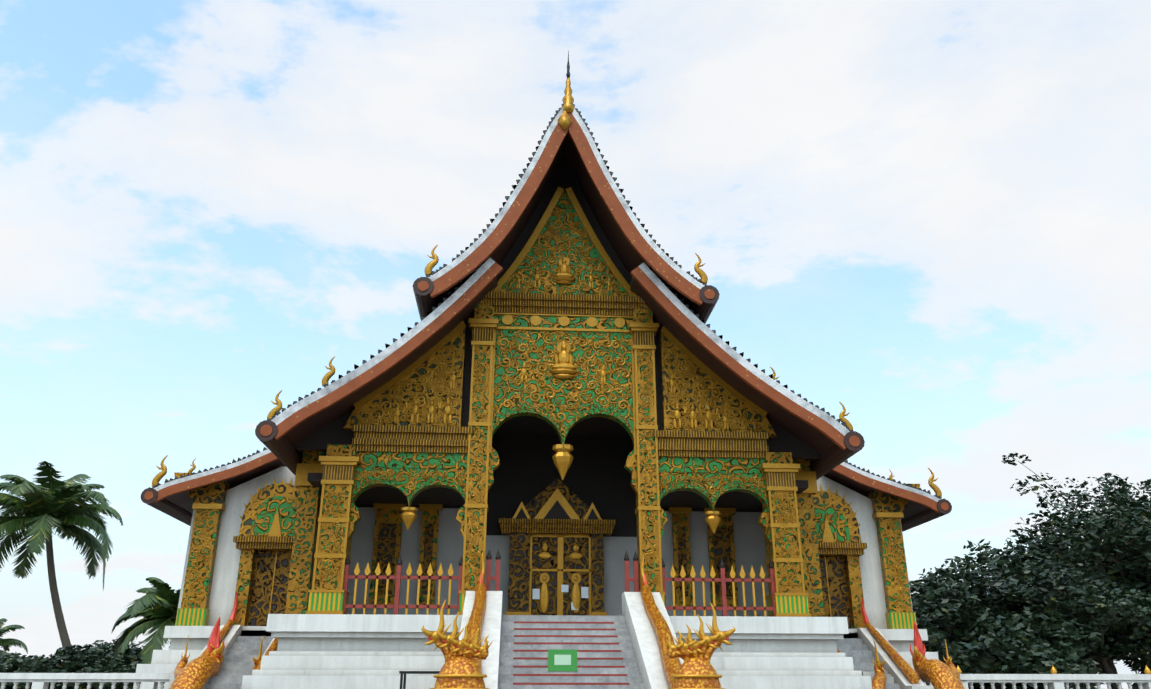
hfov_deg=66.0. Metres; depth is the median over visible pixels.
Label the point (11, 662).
bush
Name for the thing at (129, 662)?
bush
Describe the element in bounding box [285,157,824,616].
facade
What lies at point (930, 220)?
sky
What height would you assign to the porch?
9.145 m
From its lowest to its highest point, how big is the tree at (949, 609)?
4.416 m
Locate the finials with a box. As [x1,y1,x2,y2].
[152,50,941,498]
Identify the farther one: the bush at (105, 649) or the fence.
the bush at (105, 649)
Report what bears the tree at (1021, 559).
on the ground
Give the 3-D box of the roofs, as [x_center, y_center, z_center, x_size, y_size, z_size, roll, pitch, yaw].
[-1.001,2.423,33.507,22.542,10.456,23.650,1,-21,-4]
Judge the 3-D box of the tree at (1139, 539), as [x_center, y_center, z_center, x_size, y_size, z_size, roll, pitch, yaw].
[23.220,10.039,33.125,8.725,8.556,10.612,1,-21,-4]
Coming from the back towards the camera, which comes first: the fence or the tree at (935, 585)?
the tree at (935, 585)
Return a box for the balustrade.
[0,665,1150,688]
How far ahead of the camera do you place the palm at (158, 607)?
31.82 m
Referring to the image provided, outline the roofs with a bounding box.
[141,104,951,531]
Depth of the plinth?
20.32 m
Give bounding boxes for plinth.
[241,614,871,688]
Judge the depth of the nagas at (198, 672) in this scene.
21.21 m
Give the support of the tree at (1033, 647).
on the ground
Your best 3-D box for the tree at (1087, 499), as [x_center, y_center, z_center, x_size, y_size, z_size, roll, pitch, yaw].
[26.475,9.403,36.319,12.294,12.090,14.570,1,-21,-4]
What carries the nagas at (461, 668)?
on the ground
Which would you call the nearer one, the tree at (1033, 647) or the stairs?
the stairs
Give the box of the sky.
[0,0,1150,688]
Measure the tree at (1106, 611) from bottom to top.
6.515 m
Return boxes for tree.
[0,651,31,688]
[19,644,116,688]
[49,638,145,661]
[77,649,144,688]
[909,539,1150,663]
[912,595,990,688]
[925,593,1104,688]
[946,476,1150,667]
[993,534,1150,688]
[1000,474,1150,577]
[1001,453,1150,581]
[1055,502,1150,602]
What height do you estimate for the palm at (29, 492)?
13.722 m
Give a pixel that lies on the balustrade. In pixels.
(1054, 680)
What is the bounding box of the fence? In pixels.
[343,549,775,616]
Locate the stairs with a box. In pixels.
[399,591,683,688]
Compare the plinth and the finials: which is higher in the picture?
the finials
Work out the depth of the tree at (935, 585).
30.83 m
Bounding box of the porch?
[307,416,807,616]
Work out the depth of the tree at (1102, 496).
40.48 m
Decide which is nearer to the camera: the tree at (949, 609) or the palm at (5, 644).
the tree at (949, 609)
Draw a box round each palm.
[0,461,122,650]
[0,618,27,656]
[111,577,180,663]
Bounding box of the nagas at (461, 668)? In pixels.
[421,552,734,688]
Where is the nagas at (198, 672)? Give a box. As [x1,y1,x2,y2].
[169,617,964,688]

